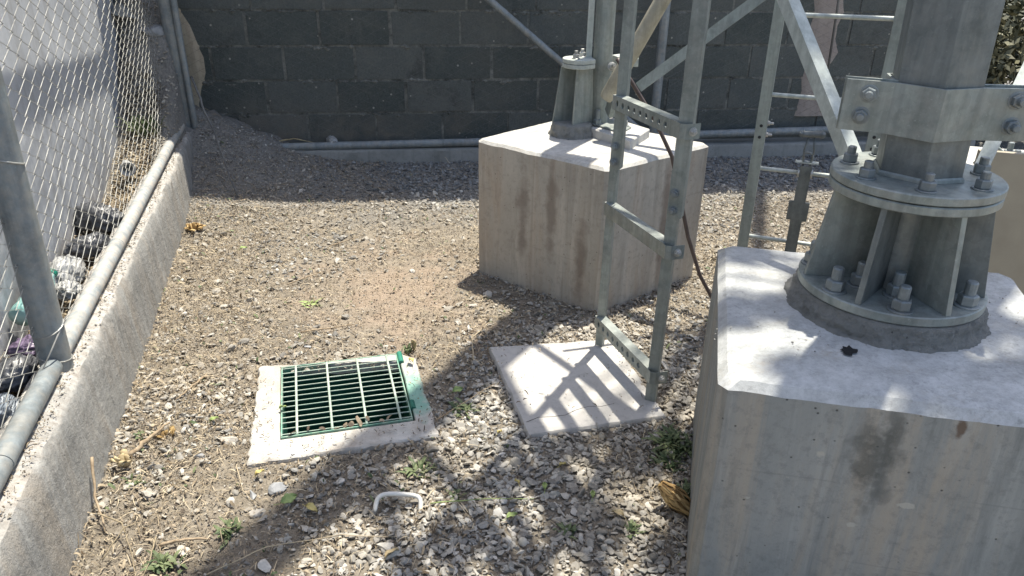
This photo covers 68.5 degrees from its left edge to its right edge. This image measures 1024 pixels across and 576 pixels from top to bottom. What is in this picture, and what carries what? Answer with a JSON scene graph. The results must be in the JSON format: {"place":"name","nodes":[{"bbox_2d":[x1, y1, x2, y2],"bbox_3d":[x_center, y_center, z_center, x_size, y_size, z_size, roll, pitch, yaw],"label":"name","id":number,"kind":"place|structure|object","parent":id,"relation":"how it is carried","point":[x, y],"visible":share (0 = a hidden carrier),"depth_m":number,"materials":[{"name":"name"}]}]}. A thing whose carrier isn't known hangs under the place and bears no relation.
{"place":"outdoors","nodes":[
{"label":"outdoors","id":0,"kind":"place"},
{"bbox_2d":[14,0,1023,575],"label":"ground","id":1,"kind":"structure","parent":0,"point":[340,308],"depth_m":2.94,"materials":[{"name":"beige gravel"}]},
{"bbox_2d":[0,392,20,426],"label":"plastic bag","id":2,"kind":"object","parent":1,"relation":"on","point":[11,408],"visible":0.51,"depth_m":1.92,"materials":[{"name":"white plastic"}]},
{"bbox_2d":[0,353,38,392],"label":"plastic bag","id":3,"kind":"object","parent":1,"relation":"on","point":[17,370],"visible":0.75,"depth_m":2.06,"materials":[{"name":"black plastic"}]},
{"bbox_2d":[3,334,35,356],"bbox_3d":[-1.419,0.162,2.230,0.156,0.045,0.110,-14,30,-29],"label":"plastic wrapper","id":4,"kind":"object","parent":1,"relation":"on","point":[23,345],"visible":0.39,"depth_m":2.20,"materials":[{"name":"purple plastic"}]},
{"bbox_2d":[8,268,57,325],"bbox_3d":[-1.500,0.028,2.378,0.072,0.103,0.229,0,26,-1],"label":"plastic bottle","id":5,"kind":"object","parent":1,"relation":"on","point":[20,317],"visible":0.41,"depth_m":2.29,"materials":[{"name":"teal plastic"}]},
{"bbox_2d":[0,0,118,362],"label":"rendered wall","id":6,"kind":"structure","parent":1,"relation":"on","point":[20,66],"depth_m":3.04,"materials":[{"name":"grey paint"}]},
{"bbox_2d":[49,254,86,283],"bbox_3d":[-1.584,-0.070,2.666,0.125,0.089,0.179,-2,26,-7],"label":"plastic bag","id":7,"kind":"object","parent":1,"relation":"on","point":[64,266],"visible":0.53,"depth_m":2.65,"materials":[{"name":"white plastic"}]},
{"bbox_2d":[55,279,83,300],"bbox_3d":[-1.516,-0.001,2.561,0.124,0.051,0.094,12,28,23],"label":"plastic bag","id":8,"kind":"object","parent":1,"relation":"on","point":[61,293],"visible":0.72,"depth_m":2.54,"materials":[{"name":"white plastic"}]},
{"bbox_2d":[0,58,163,429],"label":"strip litter","id":9,"kind":"object","parent":1,"relation":"on","point":[116,201],"depth_m":3.83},
{"bbox_2d":[63,232,110,257],"bbox_3d":[-1.634,-0.172,2.899,0.192,0.075,0.114,-19,32,-36],"label":"plastic bag","id":10,"kind":"object","parent":1,"relation":"on","point":[88,239],"visible":0.71,"depth_m":2.87,"materials":[{"name":"black plastic"}]},
{"bbox_2d":[0,132,192,575],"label":"concrete wall","id":11,"kind":"structure","parent":1,"relation":"on","point":[41,528],"depth_m":2.14,"materials":[{"name":"grey concrete"}]},
{"bbox_2d":[0,131,185,522],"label":"wall top dirt","id":12,"kind":"structure","parent":11,"relation":"on","point":[10,475],"depth_m":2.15,"materials":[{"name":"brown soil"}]},
{"bbox_2d":[0,0,197,492],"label":"chain link fence","id":13,"kind":"object","parent":11,"relation":"on","point":[54,337],"visible":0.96,"depth_m":2.07,"materials":[{"name":"metal"}]},
{"bbox_2d":[90,457,105,531],"bbox_3d":[-1.091,0.539,1.971,0.017,0.114,0.186,-12,29,-26],"label":"dry twig","id":14,"kind":"object","parent":1,"relation":"on","point":[93,479],"visible":0.98,"depth_m":1.99,"materials":[{"name":"brown wood"}]},
{"bbox_2d":[73,201,123,233],"bbox_3d":[-1.728,-0.309,3.132,0.269,0.110,0.157,9,27,15],"label":"plastic bag","id":15,"kind":"object","parent":1,"relation":"on","point":[91,220],"visible":0.73,"depth_m":3.09,"materials":[{"name":"black plastic"}]},
{"bbox_2d":[16,0,180,396],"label":"rubble dirt","id":16,"kind":"structure","parent":1,"relation":"on","point":[162,87],"depth_m":4.21,"materials":[{"name":"stone"}]},
{"bbox_2d":[97,513,135,575],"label":"dry twig","id":17,"kind":"object","parent":1,"relation":"on","point":[124,532],"visible":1,"depth_m":1.89,"materials":[{"name":"beige wood"}]},
{"bbox_2d":[110,449,131,468],"bbox_3d":[-1.116,0.494,2.159,0.047,0.052,0.065,6,26,11],"label":"dry husk","id":18,"kind":"object","parent":1,"relation":"on","point":[122,459],"visible":1,"depth_m":2.15,"materials":[{"name":"beige plant"}]},
{"bbox_2d":[111,4,137,19],"bbox_3d":[-2.210,-1.569,4.281,0.141,0.097,0.146,-6,26,-14],"label":"rubble","id":19,"kind":"object","parent":1,"relation":"on","point":[122,13],"visible":0.76,"depth_m":4.24,"materials":[{"name":"white stone"}]},
{"bbox_2d":[102,519,148,559],"bbox_3d":[-0.967,0.614,1.874,0.013,0.031,0.150,10,27,18],"label":"dry twig","id":20,"kind":"object","parent":1,"relation":"on","point":[118,536],"visible":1,"depth_m":1.86,"materials":[{"name":"beige wood"}]},
{"bbox_2d":[119,160,135,175],"bbox_3d":[-1.892,-0.597,3.713,0.075,0.075,0.092,-6,26,-14],"label":"paper cup","id":21,"kind":"object","parent":1,"relation":"on","point":[128,165],"visible":0.8,"depth_m":3.70,"materials":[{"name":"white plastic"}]},
{"bbox_2d":[120,472,147,488],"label":"weed","id":22,"kind":"object","parent":1,"relation":"on","point":[135,482],"visible":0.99,"depth_m":2.10,"materials":[{"name":"green plant"}]},
{"bbox_2d":[133,430,146,439],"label":"weed","id":23,"kind":"object","parent":1,"relation":"on","point":[138,433],"visible":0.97,"depth_m":2.29,"materials":[{"name":"plant"}]},
{"bbox_2d":[114,114,166,136],"bbox_3d":[-1.991,-0.877,4.046,0.265,0.103,0.184,-6,26,-14],"label":"weed","id":24,"kind":"object","parent":1,"relation":"on","point":[145,124],"visible":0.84,"depth_m":4.03,"materials":[{"name":"green plant"}]},
{"bbox_2d":[128,422,169,457],"bbox_3d":[-1.086,0.456,2.259,0.026,0.031,0.160,12,28,22],"label":"dry twig","id":25,"kind":"object","parent":1,"relation":"on","point":[131,453],"visible":0.98,"depth_m":2.23,"materials":[{"name":"brown wood"}]},
{"bbox_2d":[143,536,156,575],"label":"dry twig","id":26,"kind":"object","parent":1,"relation":"on","point":[151,553],"visible":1,"depth_m":1.85,"materials":[{"name":"beige wood"}]},
{"bbox_2d":[139,25,163,36],"bbox_3d":[-2.060,-1.475,4.342,0.158,0.081,0.079,-22,34,-39],"label":"rubble","id":27,"kind":"object","parent":1,"relation":"on","point":[157,30],"visible":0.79,"depth_m":4.31,"materials":[{"name":"grey stone"}]},
{"bbox_2d":[140,549,187,575],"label":"weed","id":28,"kind":"object","parent":1,"relation":"on","point":[163,562],"visible":1,"depth_m":1.83,"materials":[{"name":"green plant"}]},
{"bbox_2d":[156,426,175,438],"bbox_3d":[-1.059,0.444,2.303,0.055,0.019,0.056,-6,26,-14],"label":"dry husk","id":29,"kind":"object","parent":1,"relation":"on","point":[172,429],"visible":1,"depth_m":2.30,"materials":[{"name":"brown plant"}]},
{"bbox_2d":[178,547,189,555],"bbox_3d":[-0.820,0.659,1.879,0.032,0.014,0.034,-6,26,-14],"label":"stone","id":30,"kind":"object","parent":1,"relation":"on","point":[182,552],"visible":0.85,"depth_m":1.87,"materials":[{"name":"white stone"}]},
{"bbox_2d":[159,537,209,546],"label":"dry twig","id":31,"kind":"object","parent":1,"relation":"on","point":[175,541],"visible":1,"depth_m":1.89,"materials":[{"name":"beige wood"}]},
{"bbox_2d":[176,374,206,398],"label":"dry twig","id":32,"kind":"object","parent":1,"relation":"on","point":[199,379],"visible":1,"depth_m":2.55,"materials":[{"name":"beige wood"}]},
{"bbox_2d":[184,222,205,230],"bbox_3d":[-1.612,-0.303,3.799,0.111,0.042,0.096,3,26,5],"label":"dry husk","id":33,"kind":"object","parent":1,"relation":"on","point":[195,225],"visible":1,"depth_m":3.81,"materials":[{"name":"brown plant"}]},
{"bbox_2d":[194,453,204,457],"bbox_3d":[-0.921,0.494,2.214,0.034,0.010,0.018,-6,26,-14],"label":"stone","id":34,"kind":"object","parent":1,"relation":"on","point":[199,455],"visible":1,"depth_m":2.21,"materials":[{"name":"grey stone"}]},
{"bbox_2d":[209,416,218,422],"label":"fallen leaf","id":35,"kind":"object","parent":1,"relation":"on","point":[213,418],"visible":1,"depth_m":2.36,"materials":[{"name":"plant"}]},
{"bbox_2d":[218,436,237,443],"bbox_3d":[-0.866,0.462,2.284,0.064,0.022,0.029,6,26,11],"label":"stone","id":36,"kind":"object","parent":1,"relation":"on","point":[229,439],"visible":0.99,"depth_m":2.28,"materials":[{"name":"grey stone"}]},
{"bbox_2d":[213,516,245,548],"bbox_3d":[-0.729,0.627,1.936,0.083,0.021,0.112,-6,26,-14],"label":"weed","id":37,"kind":"object","parent":1,"relation":"on","point":[228,524],"visible":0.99,"depth_m":1.94,"materials":[{"name":"green plant"}]},
{"bbox_2d":[236,466,257,506],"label":"dry twig","id":38,"kind":"object","parent":1,"relation":"on","point":[241,484],"visible":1,"depth_m":2.10,"materials":[{"name":"wood"}]},
{"bbox_2d":[250,490,256,499],"bbox_3d":[-0.712,0.571,2.068,0.019,0.016,0.041,-6,26,-14],"label":"stone","id":39,"kind":"object","parent":1,"relation":"on","point":[253,495],"visible":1,"depth_m":2.06,"materials":[{"name":"grey stone"}]},
{"bbox_2d":[249,508,265,517],"bbox_3d":[-0.679,0.604,2.006,0.044,0.024,0.022,-6,26,-14],"label":"stone","id":40,"kind":"object","parent":1,"relation":"on","point":[256,512],"visible":0.99,"depth_m":2.00,"materials":[{"name":"white stone"}]},
{"bbox_2d":[254,469,264,476],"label":"fallen leaf","id":41,"kind":"object","parent":1,"relation":"on","point":[258,471],"visible":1,"depth_m":2.13,"materials":[{"name":"yellow plant"}]},
{"bbox_2d":[268,482,286,495],"bbox_3d":[-0.652,0.559,2.092,0.051,0.027,0.040,-6,26,-14],"label":"stone","id":42,"kind":"object","parent":1,"relation":"on","point":[274,488],"visible":1,"depth_m":2.08,"materials":[{"name":"grey stone"}]},
{"bbox_2d":[186,107,398,220],"bbox_3d":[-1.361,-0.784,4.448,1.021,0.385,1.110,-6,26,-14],"label":"mound gravel","id":43,"kind":"structure","parent":1,"relation":"on","point":[265,178],"depth_m":4.44,"materials":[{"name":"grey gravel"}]},
{"bbox_2d":[206,534,385,575],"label":"dry twig","id":44,"kind":"object","parent":1,"relation":"on","point":[283,544],"visible":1,"depth_m":1.88,"materials":[{"name":"wood"}]},
{"bbox_2d":[287,272,320,284],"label":"dry twig","id":45,"kind":"object","parent":1,"relation":"on","point":[301,278],"visible":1,"depth_m":3.31,"materials":[{"name":"beige wood"}]},
{"bbox_2d":[302,502,316,511],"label":"fallen leaf","id":46,"kind":"object","parent":1,"relation":"on","point":[310,506],"visible":1,"depth_m":2.00,"materials":[{"name":"yellow plant"}]},
{"bbox_2d":[299,297,323,307],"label":"weed","id":47,"kind":"object","parent":1,"relation":"on","point":[312,303],"visible":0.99,"depth_m":3.12,"materials":[{"name":"yellow plant"}]},
{"bbox_2d":[301,323,357,332],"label":"dry twig","id":48,"kind":"object","parent":1,"relation":"on","point":[325,328],"visible":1,"depth_m":2.92,"materials":[{"name":"beige wood"}]},
{"bbox_2d":[334,258,340,263],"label":"stone","id":49,"kind":"object","parent":1,"relation":"on","point":[336,260],"visible":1,"depth_m":3.49,"materials":[{"name":"white stone"}]},
{"bbox_2d":[246,355,439,468],"bbox_3d":[-0.568,0.560,2.566,0.568,0.435,0.550,-6,26,-14],"label":"drain pit","id":50,"kind":"object","parent":1,"relation":"in","point":[261,450],"visible":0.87,"depth_m":2.55,"materials":[{"name":"grey concrete"}]},
{"bbox_2d":[289,414,392,434],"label":"pit litter","id":51,"kind":"object","parent":50,"relation":"in","point":[351,423],"visible":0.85,"depth_m":2.34,"materials":[{"name":"brown plant"}]},
{"bbox_2d":[253,357,430,452],"bbox_3d":[-0.554,0.370,2.439,0.547,0.017,0.453,-6,26,-14],"label":"concrete drain frame","id":52,"kind":"object","parent":50,"relation":"on","point":[345,432],"visible":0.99,"depth_m":2.32,"materials":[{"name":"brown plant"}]},
{"bbox_2d":[252,422,433,460],"bbox_3d":[-0.505,0.458,2.280,0.541,0.004,0.084,-6,26,-14],"label":"concrete drain frame","id":53,"kind":"object","parent":50,"relation":"on","point":[343,434],"visible":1,"depth_m":2.28,"materials":[{"name":"concrete"}]},
{"bbox_2d":[281,351,415,439],"bbox_3d":[-0.552,0.352,2.514,0.422,0.036,0.416,-6,26,-14],"label":"floor grating","id":54,"kind":"object","parent":50,"relation":"on","point":[399,360],"visible":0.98,"depth_m":2.48,"materials":[{"name":"green metal"}]},
{"bbox_2d":[373,491,422,513],"bbox_3d":[-0.306,0.577,2.022,0.132,0.050,0.044,-1,26,-3],"label":"pipe hoop","id":55,"kind":"object","parent":1,"relation":"on","point":[399,494],"visible":0.99,"depth_m":2.02,"materials":[{"name":"white plastic"}]},
{"bbox_2d":[401,343,415,354],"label":"weed","id":56,"kind":"object","parent":1,"relation":"on","point":[408,349],"visible":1,"depth_m":2.78,"materials":[{"name":"green plant"}]},
{"bbox_2d":[411,339,416,350],"bbox_3d":[-0.366,0.209,2.792,0.017,0.053,0.023,11,27,19],"label":"dry husk","id":57,"kind":"object","parent":1,"relation":"on","point":[413,342],"visible":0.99,"depth_m":2.79,"materials":[{"name":"beige plant"}]},
{"bbox_2d":[394,456,442,479],"bbox_3d":[-0.271,0.518,2.172,0.141,0.024,0.098,-6,26,-14],"label":"weed","id":58,"kind":"object","parent":1,"relation":"on","point":[408,473],"visible":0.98,"depth_m":2.16,"materials":[{"name":"green plant"}]},
{"bbox_2d":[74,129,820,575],"bbox_3d":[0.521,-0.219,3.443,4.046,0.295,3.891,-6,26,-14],"label":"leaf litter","id":59,"kind":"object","parent":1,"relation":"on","point":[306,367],"visible":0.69,"depth_m":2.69,"materials":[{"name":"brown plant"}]},
{"bbox_2d":[69,132,827,575],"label":"dry straw","id":60,"kind":"object","parent":1,"relation":"on","point":[193,246],"visible":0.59,"depth_m":2.67,"materials":[{"name":"beige plant"}]},
{"bbox_2d":[70,123,828,575],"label":"brown debris","id":61,"kind":"object","parent":1,"relation":"on","point":[200,369],"visible":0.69,"depth_m":2.75,"materials":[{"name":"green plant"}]},
{"bbox_2d":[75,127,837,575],"bbox_3d":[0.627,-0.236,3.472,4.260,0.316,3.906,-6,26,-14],"label":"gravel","id":62,"kind":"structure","parent":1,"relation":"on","point":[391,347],"depth_m":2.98,"materials":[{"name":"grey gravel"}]},
{"bbox_2d":[612,509,626,519],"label":"fallen leaf","id":63,"kind":"object","parent":62,"relation":"on","point":[619,511],"visible":1,"depth_m":2.01,"materials":[{"name":"beige plant"}]},
{"bbox_2d":[446,488,466,501],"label":"weed","id":64,"kind":"object","parent":1,"relation":"on","point":[452,494],"visible":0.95,"depth_m":2.07,"materials":[{"name":"green plant"}]},
{"bbox_2d":[451,386,462,392],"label":"fallen leaf","id":65,"kind":"object","parent":1,"relation":"on","point":[457,388],"visible":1,"depth_m":2.52,"materials":[{"name":"green plant"}]},
{"bbox_2d":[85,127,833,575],"bbox_3d":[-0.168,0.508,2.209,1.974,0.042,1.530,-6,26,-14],"label":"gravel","id":66,"kind":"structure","parent":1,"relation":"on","point":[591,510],"depth_m":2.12,"materials":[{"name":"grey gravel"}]},
{"bbox_2d":[274,493,296,504],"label":"fallen leaf","id":67,"kind":"object","parent":66,"relation":"on","point":[288,497],"visible":1,"depth_m":2.03,"materials":[{"name":"green plant"}]},
{"bbox_2d":[381,547,398,562],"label":"fallen leaf","id":68,"kind":"object","parent":66,"relation":"on","point":[387,552],"visible":1,"depth_m":1.87,"materials":[{"name":"beige plant"}]},
{"bbox_2d":[502,512,516,520],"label":"fallen leaf","id":69,"kind":"object","parent":66,"relation":"on","point":[509,514],"visible":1,"depth_m":1.98,"materials":[{"name":"green plant"}]},
{"bbox_2d":[105,134,817,575],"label":"green bits","id":70,"kind":"object","parent":1,"relation":"on","point":[371,334],"visible":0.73,"depth_m":2.73,"materials":[{"name":"green plant"}]},
{"bbox_2d":[448,397,479,419],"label":"weed","id":71,"kind":"object","parent":1,"relation":"on","point":[466,407],"visible":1,"depth_m":2.44,"materials":[{"name":"green plant"}]},
{"bbox_2d":[436,383,494,420],"bbox_3d":[-0.151,0.368,2.457,0.011,0.014,0.287,19,31,34],"label":"dry twig","id":72,"kind":"object","parent":1,"relation":"on","point":[460,404],"visible":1,"depth_m":2.44,"materials":[{"name":"brown wood"}]},
{"bbox_2d":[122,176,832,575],"bbox_3d":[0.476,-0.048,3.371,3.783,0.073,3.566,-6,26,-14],"label":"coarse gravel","id":73,"kind":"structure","parent":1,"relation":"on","point":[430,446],"depth_m":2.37,"materials":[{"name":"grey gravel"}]},
{"bbox_2d":[471,324,486,359],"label":"dry twig","id":74,"kind":"object","parent":1,"relation":"on","point":[472,342],"visible":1,"depth_m":2.84,"materials":[{"name":"wood"}]},
{"bbox_2d":[430,498,533,503],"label":"dry twig","id":75,"kind":"object","parent":1,"relation":"on","point":[475,499],"visible":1,"depth_m":2.02,"materials":[{"name":"brown wood"}]},
{"bbox_2d":[113,0,897,142],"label":"block wall","id":76,"kind":"structure","parent":1,"relation":"on","point":[487,32],"depth_m":4.91,"materials":[{"name":"concrete"}]},
{"bbox_2d":[552,521,580,539],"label":"weed","id":77,"kind":"object","parent":1,"relation":"on","point":[569,527],"visible":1,"depth_m":1.96,"materials":[{"name":"green plant"}]},
{"bbox_2d":[311,154,836,203],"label":"dark gravel","id":78,"kind":"structure","parent":1,"relation":"on","point":[717,180],"depth_m":4.79,"materials":[{"name":"grey gravel"}]},
{"bbox_2d":[489,340,665,439],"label":"concrete slab","id":79,"kind":"structure","parent":1,"relation":"on","point":[557,414],"depth_m":2.55,"materials":[{"name":"grey concrete"}]},
{"bbox_2d":[490,335,654,423],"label":"slab litter","id":80,"kind":"object","parent":79,"relation":"on","point":[568,358],"visible":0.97,"depth_m":2.59,"materials":[{"name":"brown plant"}]},
{"bbox_2d":[512,340,656,419],"bbox_3d":[0.208,0.310,2.602,0.440,0.004,0.511,-6,26,-14],"label":"slab grit","id":81,"kind":"object","parent":79,"relation":"on","point":[590,383],"visible":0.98,"depth_m":2.59,"materials":[{"name":"gravel"}]},
{"bbox_2d":[594,0,710,401],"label":"cable ladder","id":82,"kind":"object","parent":79,"relation":"on","point":[683,128],"visible":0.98,"depth_m":2.32,"materials":[{"name":"metal"}]},
{"bbox_2d":[479,118,708,312],"bbox_3d":[0.338,-0.320,3.328,0.781,0.789,0.624,20,32,35],"label":"concrete footing","id":83,"kind":"object","parent":1,"relation":"on","point":[543,189],"visible":0.86,"depth_m":3.11,"materials":[{"name":"concrete"}]},
{"bbox_2d":[624,519,645,538],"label":"weed","id":84,"kind":"object","parent":1,"relation":"on","point":[632,527],"visible":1,"depth_m":1.98,"materials":[{"name":"green plant"}]},
{"bbox_2d":[295,137,975,162],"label":"concrete kerb","id":85,"kind":"structure","parent":1,"relation":"on","point":[774,147],"depth_m":5.18,"materials":[{"name":"grey concrete"}]},
{"bbox_2d":[279,138,309,141],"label":"dry twig","id":86,"kind":"object","parent":85,"relation":"on","point":[293,138],"visible":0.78,"depth_m":4.92,"materials":[{"name":"wood"}]},
{"bbox_2d":[326,135,337,142],"bbox_3d":[-1.191,-0.983,4.973,0.072,0.045,0.175,-10,28,-21],"label":"plastic wrapper","id":87,"kind":"object","parent":85,"relation":"on","point":[332,139],"visible":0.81,"depth_m":4.95,"materials":[{"name":"white plastic"}]},
{"bbox_2d":[179,0,893,149],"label":"chain link fence","id":88,"kind":"object","parent":85,"relation":"on","point":[664,21],"visible":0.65,"depth_m":4.92,"materials":[{"name":"metal"}]},
{"bbox_2d":[641,423,692,459],"bbox_3d":[0.499,0.476,2.278,0.183,0.040,0.212,-23,34,-40],"label":"weed","id":89,"kind":"object","parent":1,"relation":"on","point":[670,439],"visible":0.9,"depth_m":2.29,"materials":[{"name":"green plant"}]},
{"bbox_2d":[649,449,687,470],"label":"weed","id":90,"kind":"object","parent":1,"relation":"on","point":[663,458],"visible":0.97,"depth_m":2.22,"materials":[{"name":"green plant"}]},
{"bbox_2d":[658,480,690,516],"bbox_3d":[0.443,0.568,2.025,0.110,0.085,0.062,16,29,28],"label":"dry husk","id":91,"kind":"object","parent":1,"relation":"on","point":[673,495],"visible":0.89,"depth_m":2.01,"materials":[{"name":"brown plant"}]},
{"bbox_2d":[676,477,690,500],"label":"weed","id":92,"kind":"object","parent":1,"relation":"on","point":[686,485],"visible":0.23,"depth_m":2.09,"materials":[{"name":"green plant"}]},
{"bbox_2d":[737,0,906,247],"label":"cable ladder","id":93,"kind":"object","parent":1,"relation":"on","point":[767,94],"visible":0.41,"depth_m":2.87,"materials":[{"name":"grey metal"}]},
{"bbox_2d":[784,129,825,251],"bbox_3d":[1.148,-0.372,2.984,0.094,0.524,0.054,11,27,20],"label":"cable bracket","id":94,"kind":"object","parent":93,"relation":"attached to","point":[797,211],"visible":0.89,"depth_m":2.97,"materials":[{"name":"metal"}]},
{"bbox_2d":[685,246,1023,575],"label":"concrete footing","id":95,"kind":"object","parent":1,"relation":"on","point":[889,449],"visible":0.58,"depth_m":1.56,"materials":[{"name":"concrete"}]},
{"bbox_2d":[552,0,1023,326],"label":"lattice tower","id":96,"kind":"structure","parent":95,"relation":"on","point":[906,229],"depth_m":1.61,"materials":[{"name":"metal"}]},
{"bbox_2d":[616,58,710,298],"bbox_3d":[0.601,-0.317,2.796,0.510,1.037,0.019,1,26,-1],"label":"earthing cable","id":97,"kind":"object","parent":96,"relation":"hanging from","point":[666,145],"visible":0.52,"depth_m":2.82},
{"bbox_2d":[714,295,1023,361],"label":"footing grit","id":98,"kind":"object","parent":95,"relation":"on","point":[840,337],"visible":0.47,"depth_m":1.67,"materials":[{"name":"gravel"}]},
{"bbox_2d":[966,146,1023,164],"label":"concrete footing","id":99,"kind":"object","parent":1,"relation":"on","point":[972,153],"visible":0.02,"depth_m":3.08,"materials":[{"name":"white concrete"}]},
{"bbox_2d":[973,147,1023,294],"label":"concrete footing","id":100,"kind":"object","parent":1,"relation":"on","point":[1007,254],"visible":0.13,"depth_m":2.26,"materials":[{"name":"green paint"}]},
{"bbox_2d":[985,0,1023,84],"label":"bush","id":101,"kind":"object","parent":1,"relation":"on","point":[1007,55],"visible":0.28,"depth_m":5.25,"materials":[{"name":"green plant"}]},
{"bbox_2d":[1004,0,1023,39],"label":"bush","id":102,"kind":"object","parent":1,"relation":"on","point":[1005,6],"depth_m":6.04,"materials":[{"name":"green plant"}]}
]}

